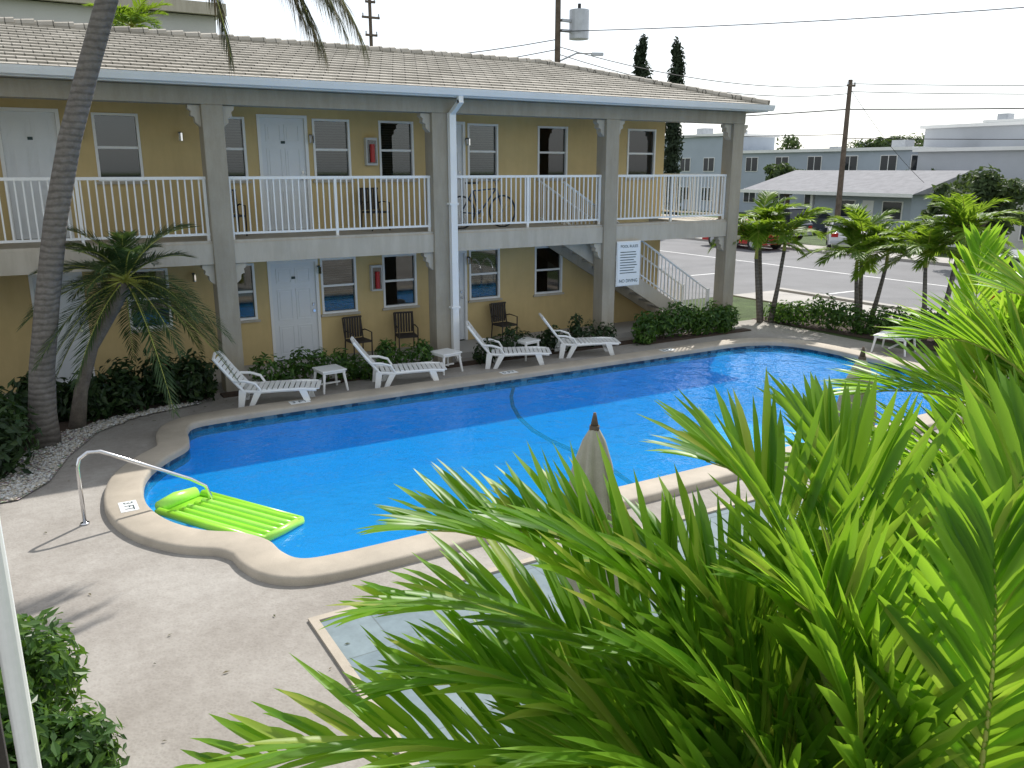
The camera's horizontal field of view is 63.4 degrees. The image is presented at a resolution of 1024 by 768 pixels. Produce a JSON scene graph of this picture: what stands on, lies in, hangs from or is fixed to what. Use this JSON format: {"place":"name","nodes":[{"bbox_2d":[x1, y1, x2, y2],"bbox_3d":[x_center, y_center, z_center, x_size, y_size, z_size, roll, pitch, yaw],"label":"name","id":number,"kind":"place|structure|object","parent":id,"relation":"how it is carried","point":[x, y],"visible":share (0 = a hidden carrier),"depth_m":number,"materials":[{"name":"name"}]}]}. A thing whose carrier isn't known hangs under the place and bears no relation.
{"place":"outdoors","nodes":[
{"label":"outdoors","id":0,"kind":"place"},
{"bbox_2d":[0,0,215,32],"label":"walls","id":1,"kind":"structure","parent":0,"point":[38,10],"depth_m":41.70,"materials":[{"name":"white paint"}]},
{"bbox_2d":[30,0,216,19],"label":"roof","id":2,"kind":"structure","parent":1,"relation":"on","point":[132,8],"depth_m":43.52,"materials":[{"name":"white paint"}]},
{"bbox_2d":[42,0,226,16],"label":"cornice","id":3,"kind":"structure","parent":1,"relation":"attached to","point":[189,7],"depth_m":43.50,"materials":[{"name":"beige paint"}]},
{"bbox_2d":[3,209,954,393],"bbox_3d":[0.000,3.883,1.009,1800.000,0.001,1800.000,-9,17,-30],"label":"ground","id":4,"kind":"structure","parent":0,"point":[746,308],"depth_m":25.12,"materials":[{"name":"green plant"}]},
{"bbox_2d":[82,0,171,28],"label":"background palm","id":5,"kind":"object","parent":4,"relation":"on","point":[130,17],"visible":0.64,"depth_m":32.11,"materials":[{"name":"green plant"}]},
{"bbox_2d":[0,98,665,393],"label":"walls","id":6,"kind":"structure","parent":4,"relation":"on","point":[165,152],"depth_m":17.15,"materials":[{"name":"yellow paint"}]},
{"bbox_2d":[83,132,471,287],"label":"wall lamps","id":7,"kind":"object","parent":6,"relation":"attached to","point":[180,138],"depth_m":16.45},
{"bbox_2d":[0,107,656,375],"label":"window and door frames","id":8,"kind":"structure","parent":6,"relation":"attached to","point":[355,310],"depth_m":17.25,"materials":[{"name":"white paint"}]},
{"bbox_2d":[0,111,464,382],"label":"doors","id":9,"kind":"structure","parent":8,"relation":"attached to","point":[29,141],"depth_m":16.34,"materials":[{"name":"paint"}]},
{"bbox_2d":[94,115,652,325],"bbox_3d":[-4.208,-3.361,16.919,18.110,3.850,0.005,-9,17,-30],"label":"window glass","id":10,"kind":"object","parent":8,"relation":"in","point":[115,130],"visible":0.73,"depth_m":17.61,"materials":[{"name":"grey glass"}]},
{"bbox_2d":[0,214,726,401],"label":"walkway","id":11,"kind":"structure","parent":6,"relation":"attached to","point":[19,258],"depth_m":16.39,"materials":[{"name":"beige paint"}]},
{"bbox_2d":[231,189,247,235],"bbox_3d":[-5.327,-3.235,15.654,0.439,0.855,0.540,-11,18,-35],"label":"patio chair","id":12,"kind":"object","parent":11,"relation":"on","point":[239,215],"visible":0.3,"depth_m":15.79,"materials":[{"name":"brown"}]},
{"bbox_2d":[342,315,372,354],"bbox_3d":[-3.265,-0.979,17.509,0.439,0.855,0.540,-11,18,-35],"label":"patio chair","id":13,"kind":"object","parent":11,"relation":"on","point":[362,340],"visible":0.88,"depth_m":17.56,"materials":[{"name":"brown wood"}]},
{"bbox_2d":[0,174,726,245],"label":"balcony railing","id":14,"kind":"object","parent":11,"relation":"on","point":[527,199],"visible":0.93,"depth_m":16.20,"materials":[{"name":"white paint"}]},
{"bbox_2d":[359,187,390,230],"bbox_3d":[-2.837,-3.608,17.089,0.439,0.855,0.540,-12,19,-38],"label":"patio chair","id":15,"kind":"object","parent":11,"relation":"on","point":[367,200],"visible":0.81,"depth_m":17.13,"materials":[{"name":"black"}]},
{"bbox_2d":[393,311,418,350],"bbox_3d":[-2.309,-1.122,18.059,0.439,0.855,0.540,-5,15,-19],"label":"patio chair","id":16,"kind":"object","parent":11,"relation":"on","point":[399,335],"visible":0.89,"depth_m":18.15,"materials":[{"name":"brown wood"}]},
{"bbox_2d":[457,178,514,228],"bbox_3d":[-0.640,-3.848,17.669,1.735,1.040,0.568,-10,17,-33],"label":"bicycle","id":17,"kind":"object","parent":11,"relation":"on","point":[498,196],"visible":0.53,"depth_m":17.75,"materials":[{"name":"black metal"}]},
{"bbox_2d":[489,302,517,339],"bbox_3d":[-0.198,-1.453,19.334,0.439,0.855,0.540,-11,18,-35],"label":"patio chair","id":18,"kind":"object","parent":11,"relation":"on","point":[495,310],"visible":0.92,"depth_m":19.37,"materials":[{"name":"brown wood"}]},
{"bbox_2d":[364,138,377,164],"bbox_3d":[-2.908,-4.814,17.163,0.250,0.550,0.197,-9,17,-30],"label":"fire extinguisher cabinet","id":19,"kind":"object","parent":6,"relation":"attached to","point":[370,152],"visible":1,"depth_m":17.12,"materials":[{"name":"metal"}]},
{"bbox_2d":[369,265,382,290],"bbox_3d":[-2.908,-2.278,17.822,0.250,0.550,0.197,-9,17,-30],"label":"fire extinguisher cabinet","id":20,"kind":"object","parent":6,"relation":"attached to","point":[376,278],"visible":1,"depth_m":17.78,"materials":[{"name":"metal"}]},
{"bbox_2d":[0,17,770,113],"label":"roof","id":21,"kind":"structure","parent":6,"relation":"on","point":[38,42],"depth_m":16.61,"materials":[{"name":"beige tile"}]},
{"bbox_2d":[0,63,775,360],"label":"gutter and downspout","id":22,"kind":"object","parent":21,"relation":"attached to","point":[58,71],"visible":0.88,"depth_m":15.96,"materials":[{"name":"white paint"}]},
{"bbox_2d":[362,0,379,45],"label":"utility pole","id":23,"kind":"object","parent":4,"relation":"on","point":[370,17],"visible":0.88,"depth_m":40.20,"materials":[{"name":"wood"}]},
{"bbox_2d":[554,0,603,61],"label":"utility pole","id":24,"kind":"object","parent":4,"relation":"on","point":[578,19],"visible":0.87,"depth_m":34.90,"materials":[{"name":"metal"}]},
{"bbox_2d":[468,7,1023,180],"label":"power lines","id":25,"kind":"object","parent":24,"relation":"attached to","point":[802,87],"visible":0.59,"depth_m":42.31,"materials":[{"name":"black metal"}]},
{"bbox_2d":[631,33,653,78],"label":"cypress tree","id":26,"kind":"object","parent":4,"relation":"on","point":[639,58],"visible":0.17,"depth_m":49.97,"materials":[{"name":"green plant"}]},
{"bbox_2d":[663,36,686,214],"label":"cypress tree","id":27,"kind":"object","parent":4,"relation":"on","point":[672,151],"visible":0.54,"depth_m":51.15,"materials":[{"name":"green plant"}]},
{"bbox_2d":[663,137,774,210],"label":"walls","id":28,"kind":"structure","parent":4,"relation":"on","point":[696,150],"depth_m":81.19,"materials":[{"name":"white paint"}]},
{"bbox_2d":[680,157,714,200],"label":"windows","id":29,"kind":"structure","parent":28,"relation":"attached to","point":[708,164],"depth_m":81.16,"materials":[{"name":"white glass"}]},
{"bbox_2d":[682,128,779,137],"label":"roof","id":30,"kind":"structure","parent":28,"relation":"on","point":[704,131],"depth_m":81.27,"materials":[{"name":"white paint"}]},
{"bbox_2d":[763,161,802,203],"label":"shade tree","id":31,"kind":"object","parent":4,"relation":"on","point":[772,170],"visible":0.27,"depth_m":69.30,"materials":[{"name":"green plant"}]},
{"bbox_2d":[776,134,803,149],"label":"shade tree","id":32,"kind":"object","parent":4,"relation":"on","point":[792,143],"visible":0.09,"depth_m":96.07,"materials":[{"name":"green plant"}]},
{"bbox_2d":[808,210,833,230],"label":"parked car","id":33,"kind":"object","parent":4,"relation":"on","point":[817,226],"visible":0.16,"depth_m":52.19,"materials":[{"name":"black metal"}]},
{"bbox_2d":[739,150,917,212],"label":"walls","id":34,"kind":"structure","parent":4,"relation":"on","point":[868,160],"depth_m":72.12,"materials":[{"name":"grey paint"}]},
{"bbox_2d":[743,155,917,204],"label":"windows","id":35,"kind":"structure","parent":34,"relation":"attached to","point":[888,162],"depth_m":70.95,"materials":[{"name":"glass"}]},
{"bbox_2d":[743,140,954,152],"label":"roof","id":36,"kind":"structure","parent":34,"relation":"on","point":[902,145],"depth_m":66.84,"materials":[{"name":"white paint"}]},
{"bbox_2d":[834,80,855,217],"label":"utility pole","id":37,"kind":"object","parent":4,"relation":"on","point":[842,159],"visible":0.89,"depth_m":45.03,"materials":[{"name":"wood"}]},
{"bbox_2d":[847,140,858,147],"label":"shade tree","id":38,"kind":"object","parent":4,"relation":"on","point":[850,143],"visible":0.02,"depth_m":136.21,"materials":[{"name":"green plant"}]},
{"bbox_2d":[740,170,972,231],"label":"bungalow","id":39,"kind":"object","parent":4,"relation":"on","point":[903,192],"visible":0.47,"depth_m":52.38,"materials":[{"name":"concrete"}]},
{"bbox_2d":[841,199,903,219],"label":"windows","id":40,"kind":"structure","parent":39,"relation":"in","point":[886,205],"depth_m":50.53,"materials":[{"name":"white glass"}]},
{"bbox_2d":[853,135,909,147],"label":"shade tree","id":41,"kind":"object","parent":4,"relation":"on","point":[877,143],"visible":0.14,"depth_m":78.25,"materials":[{"name":"green plant"}]},
{"bbox_2d":[906,132,924,146],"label":"shade tree","id":42,"kind":"object","parent":4,"relation":"on","point":[919,140],"visible":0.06,"depth_m":91.48,"materials":[{"name":"green plant"}]},
{"bbox_2d":[902,215,965,249],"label":"parked car","id":43,"kind":"object","parent":4,"relation":"on","point":[953,245],"visible":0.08,"depth_m":40.16,"materials":[{"name":"grey metal"}]},
{"bbox_2d":[920,181,957,221],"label":"shade tree","id":44,"kind":"object","parent":4,"relation":"on","point":[939,189],"visible":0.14,"depth_m":45.13,"materials":[{"name":"green plant"}]},
{"bbox_2d":[916,150,1023,183],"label":"walls","id":45,"kind":"structure","parent":4,"relation":"on","point":[1009,163],"depth_m":57.35,"materials":[{"name":"grey paint"}]},
{"bbox_2d":[912,146,1023,151],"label":"roof","id":46,"kind":"structure","parent":45,"relation":"on","point":[968,149],"depth_m":57.34,"materials":[{"name":"white paint"}]},
{"bbox_2d":[923,125,1023,146],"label":"walls","id":47,"kind":"structure","parent":4,"relation":"on","point":[934,137],"depth_m":65.03,"materials":[{"name":"grey paint"}]},
{"bbox_2d":[920,121,1023,128],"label":"roof","id":48,"kind":"structure","parent":47,"relation":"on","point":[974,124],"depth_m":64.78,"materials":[{"name":"white paint"}]},
{"bbox_2d":[933,164,1023,250],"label":"shade tree","id":49,"kind":"object","parent":4,"relation":"on","point":[988,186],"visible":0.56,"depth_m":32.42,"materials":[{"name":"green plant"}]},
{"bbox_2d":[0,319,1008,767],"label":"pool deck","id":50,"kind":"structure","parent":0,"point":[192,627],"depth_m":7.89,"materials":[{"name":"concrete"}]},
{"bbox_2d":[0,715,9,767],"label":"timber post","id":51,"kind":"object","parent":50,"relation":"on","point":[4,761],"depth_m":2.29,"materials":[{"name":"brown wood"}]},
{"bbox_2d":[0,520,41,767],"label":"railing post","id":52,"kind":"object","parent":50,"relation":"on","point":[16,689],"depth_m":2.26,"materials":[{"name":"white metal"}]},
{"bbox_2d":[0,606,129,767],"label":"corner shrub","id":53,"kind":"object","parent":50,"relation":"on","point":[72,737],"visible":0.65,"depth_m":5.13,"materials":[{"name":"green plant"}]},
{"bbox_2d":[0,397,209,502],"bbox_3d":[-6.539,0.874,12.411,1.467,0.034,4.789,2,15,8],"label":"gravel","id":54,"kind":"structure","parent":50,"relation":"on","point":[37,481],"depth_m":11.77,"materials":[{"name":"white gravel"}]},
{"bbox_2d":[212,351,321,407],"bbox_3d":[-4.275,-0.126,14.520,1.777,0.944,0.689,-2,15,-9],"label":"sun lounger","id":55,"kind":"object","parent":50,"relation":"on","point":[307,388],"visible":0.93,"depth_m":14.38,"materials":[{"name":"white plastic"}]},
{"bbox_2d":[312,364,348,394],"bbox_3d":[-3.393,-0.095,15.446,0.516,0.423,0.519,-11,18,-35],"label":"side table","id":56,"kind":"object","parent":50,"relation":"on","point":[325,370],"visible":0.89,"depth_m":15.35,"materials":[{"name":"white plastic"}]},
{"bbox_2d":[45,347,678,740],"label":"fallen leaves","id":57,"kind":"object","parent":50,"relation":"on","point":[273,614],"visible":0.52,"depth_m":7.65,"materials":[{"name":"brown plant"}]},
{"bbox_2d":[0,77,745,391],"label":"columns","id":58,"kind":"structure","parent":50,"relation":"on","point":[211,101],"depth_m":16.41,"materials":[{"name":"beige paint"}]},
{"bbox_2d":[185,104,747,284],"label":"corbels","id":59,"kind":"object","parent":58,"relation":"attached to","point":[194,113],"visible":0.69,"depth_m":16.24,"materials":[{"name":"beige paint"}]},
{"bbox_2d":[615,240,640,286],"bbox_3d":[2.716,-2.811,19.336,0.690,1.040,0.037,-9,17,-30],"label":"pool rules sign","id":60,"kind":"object","parent":58,"relation":"attached to","point":[627,262],"visible":1,"depth_m":19.31,"materials":[{"name":"white paint"}]},
{"bbox_2d":[350,336,446,387],"bbox_3d":[-2.170,-0.464,15.819,1.777,0.944,0.689,-4,15,-13],"label":"sun lounger","id":61,"kind":"object","parent":50,"relation":"on","point":[429,367],"visible":0.96,"depth_m":15.71,"materials":[{"name":"white plastic"}]},
{"bbox_2d":[430,348,462,374],"bbox_3d":[-1.348,-0.460,16.851,0.516,0.423,0.519,-13,19,-41],"label":"side table","id":62,"kind":"object","parent":50,"relation":"on","point":[446,353],"visible":0.77,"depth_m":16.77,"materials":[{"name":"white plastic"}]},
{"bbox_2d":[0,311,950,475],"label":"planting bed soil","id":63,"kind":"structure","parent":50,"relation":"on","point":[928,343],"depth_m":19.58,"materials":[{"name":"brown soil"}]},
{"bbox_2d":[0,386,42,479],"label":"flower bed shrub","id":64,"kind":"object","parent":63,"relation":"on","point":[13,422],"visible":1,"depth_m":11.02,"materials":[{"name":"green plant"}]},
{"bbox_2d":[5,369,114,421],"bbox_3d":[-7.323,0.197,13.472,1.668,0.958,0.775,-4,15,-16],"label":"flower bed shrub","id":65,"kind":"object","parent":63,"relation":"on","point":[99,404],"visible":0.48,"depth_m":13.39,"materials":[{"name":"green plant"}]},
{"bbox_2d":[17,221,238,428],"bbox_3d":[-5.948,-0.882,12.913,3.100,3.270,3.295,-9,17,-30],"label":"pygmy date palm","id":66,"kind":"object","parent":63,"relation":"on","point":[118,265],"visible":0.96,"depth_m":12.48,"materials":[{"name":"green plant"}]},
{"bbox_2d":[98,347,218,415],"bbox_3d":[-6.114,-0.099,14.378,2.122,1.094,0.990,-11,18,-37],"label":"flower bed shrub","id":67,"kind":"object","parent":63,"relation":"on","point":[129,392],"visible":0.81,"depth_m":14.28,"materials":[{"name":"green plant"}]},
{"bbox_2d":[25,0,371,448],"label":"tall palm tree","id":68,"kind":"object","parent":63,"relation":"on","point":[42,398],"visible":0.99,"depth_m":11.39,"materials":[{"name":"grey plant"}]},
{"bbox_2d":[248,338,434,389],"bbox_3d":[-3.241,-0.426,16.085,3.730,0.826,0.712,-9,17,-30],"label":"garden hedge","id":69,"kind":"object","parent":63,"relation":"on","point":[293,369],"visible":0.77,"depth_m":15.84,"materials":[{"name":"green plant"}]},
{"bbox_2d":[472,313,616,364],"bbox_3d":[0.786,-1.067,18.438,3.932,0.872,0.687,-9,17,-30],"label":"garden hedge","id":70,"kind":"object","parent":63,"relation":"on","point":[548,340],"visible":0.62,"depth_m":18.43,"materials":[{"name":"green plant"}]},
{"bbox_2d":[630,300,740,344],"bbox_3d":[4.266,-1.597,20.266,3.603,0.957,0.929,-9,17,-30],"label":"garden hedge","id":71,"kind":"object","parent":63,"relation":"on","point":[650,326],"visible":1,"depth_m":20.04,"materials":[{"name":"green plant"}]},
{"bbox_2d":[708,190,832,322],"bbox_3d":[6.801,-3.386,22.108,3.200,3.462,3.154,4,15,14],"label":"young palm","id":72,"kind":"object","parent":63,"relation":"on","point":[763,221],"visible":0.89,"depth_m":21.65,"materials":[{"name":"green plant"}]},
{"bbox_2d":[763,293,952,341],"bbox_3d":[9.191,-1.590,20.338,0.988,0.964,6.541,-14,20,-42],"label":"garden hedge","id":73,"kind":"object","parent":63,"relation":"on","point":[834,315],"visible":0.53,"depth_m":21.02,"materials":[{"name":"green plant"}]},
{"bbox_2d":[798,203,939,320],"bbox_3d":[9.177,-3.038,21.425,3.126,3.136,3.186,-9,17,-30],"label":"young palm","id":74,"kind":"object","parent":63,"relation":"on","point":[863,243],"visible":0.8,"depth_m":21.23,"materials":[{"name":"green plant"}]},
{"bbox_2d":[863,192,1023,334],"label":"young palm","id":75,"kind":"object","parent":63,"relation":"on","point":[930,239],"visible":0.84,"depth_m":19.33,"materials":[{"name":"green plant"}]},
{"bbox_2d":[465,321,551,368],"bbox_3d":[-0.085,-0.855,17.325,1.777,0.944,0.689,-1,15,-4],"label":"sun lounger","id":76,"kind":"object","parent":50,"relation":"on","point":[534,350],"visible":1,"depth_m":17.11,"materials":[{"name":"white plastic"}]},
{"bbox_2d":[75,338,965,585],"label":"swimming pool","id":77,"kind":"structure","parent":50,"relation":"in","point":[331,469],"depth_m":14.85,"materials":[{"name":"liquid"}]},
{"bbox_2d":[154,487,304,540],"bbox_3d":[-3.427,1.544,9.926,1.920,0.200,0.760,8,17,28],"label":"inflatable pool float","id":78,"kind":"object","parent":77,"relation":"on","point":[192,506],"visible":0.93,"depth_m":9.86,"materials":[{"name":"plastic"}]},
{"bbox_2d":[511,337,540,360],"bbox_3d":[0.311,-0.767,18.033,0.476,0.423,0.479,-13,19,-41],"label":"side table","id":79,"kind":"object","parent":50,"relation":"on","point":[526,341],"visible":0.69,"depth_m":17.86,"materials":[{"name":"white plastic"}]},
{"bbox_2d":[539,313,620,357],"bbox_3d":[1.473,-1.108,18.301,1.777,0.944,0.689,-2,15,-7],"label":"sun lounger","id":80,"kind":"object","parent":50,"relation":"on","point":[606,343],"visible":0.99,"depth_m":18.12,"materials":[{"name":"white plastic"}]},
{"bbox_2d":[308,491,881,767],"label":"patio pavers","id":81,"kind":"object","parent":50,"relation":"on","point":[360,647],"visible":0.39,"depth_m":7.39,"materials":[{"name":"concrete"}]},
{"bbox_2d":[560,412,619,622],"bbox_3d":[0.554,1.355,5.921,0.491,2.400,0.494,-9,17,-30],"label":"closed patio umbrella","id":82,"kind":"object","parent":81,"relation":"on","point":[588,457],"visible":0.32,"depth_m":5.62,"materials":[{"name":"beige fabric"}]},
{"bbox_2d":[837,347,876,486],"bbox_3d":[3.256,0.816,7.998,0.491,2.400,0.494,-9,17,-30],"label":"closed patio umbrella","id":83,"kind":"object","parent":81,"relation":"on","point":[862,356],"visible":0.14,"depth_m":7.72,"materials":[{"name":"beige fabric"}]},
{"bbox_2d":[174,361,1023,767],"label":"areca palm","id":84,"kind":"object","parent":50,"relation":"on","point":[874,631],"visible":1,"depth_m":2.69,"materials":[{"name":"green plant"}]},
{"bbox_2d":[540,180,709,319],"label":"staircase","id":85,"kind":"structure","parent":50,"relation":"on","point":[644,295],"depth_m":20.46,"materials":[{"name":"metal"}]},
{"bbox_2d":[870,331,915,356],"bbox_3d":[8.605,-0.916,18.650,0.759,0.403,0.756,13,19,40],"label":"sun lounger","id":86,"kind":"object","parent":50,"relation":"on","point":[877,335],"visible":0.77,"depth_m":18.58,"materials":[{"name":"white plastic"}]},
{"bbox_2d":[780,244,1023,553],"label":"areca palm","id":87,"kind":"object","parent":50,"relation":"on","point":[1008,278],"visible":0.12,"depth_m":4.19,"materials":[{"name":"green plant"}]},
{"bbox_2d":[921,221,1023,431],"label":"areca palm","id":88,"kind":"object","parent":50,"relation":"on","point":[987,239],"visible":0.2,"depth_m":6.77,"materials":[{"name":"green plant"}]},
{"bbox_2d":[191,0,1023,149],"label":"sky","id":89,"kind":"structure","parent":0,"point":[932,52],"materials":[{"name":"white"}]},
{"bbox_2d":[658,239,980,312],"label":"road","id":90,"kind":"structure","parent":0,"point":[893,292],"depth_m":32.13,"materials":[{"name":"grey asphalt"}]},
{"bbox_2d":[702,219,789,250],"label":"parked car","id":91,"kind":"object","parent":90,"relation":"on","point":[749,244],"visible":0.13,"depth_m":42.46,"materials":[{"name":"red paint"}]},
{"bbox_2d":[660,250,942,293],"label":"road marking","id":92,"kind":"object","parent":90,"relation":"on","point":[803,268],"visible":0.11,"depth_m":32.71,"materials":[{"name":"white paint"}]},
{"bbox_2d":[980,249,1023,315],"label":"parked suv","id":93,"kind":"object","parent":90,"relation":"on","point":[1010,262],"visible":0.09,"depth_m":21.44,"materials":[{"name":"silver metal"}]},
{"bbox_2d":[684,238,962,318],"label":"pavement","id":94,"kind":"structure","parent":0,"point":[790,295],"depth_m":26.82,"materials":[{"name":"concrete"}]},
{"bbox_2d":[748,207,813,240],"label":"parked car","id":95,"kind":"object","parent":94,"relation":"on","point":[795,212],"visible":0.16,"depth_m":45.09,"materials":[{"name":"grey metal"}]},
{"bbox_2d":[825,218,866,249],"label":"parked car","id":96,"kind":"object","parent":94,"relation":"on","point":[835,238],"visible":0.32,"depth_m":40.38,"materials":[{"name":"white metal"}]},
{"bbox_2d":[983,113,1023,122],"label":"roof","id":97,"kind":"structure","parent":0,"point":[1004,117],"depth_m":91.60,"materials":[{"name":"white paint"}]},
{"bbox_2d":[1000,202,1023,254],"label":"walls","id":98,"kind":"structure","parent":0,"point":[1013,239],"depth_m":36.52,"materials":[{"name":"white paint"}]},
{"bbox_2d":[1018,210,1023,240],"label":"windows","id":99,"kind":"structure","parent":98,"relation":"attached to","point":[1021,233],"depth_m":36.23,"materials":[{"name":"white paint"}]}
]}

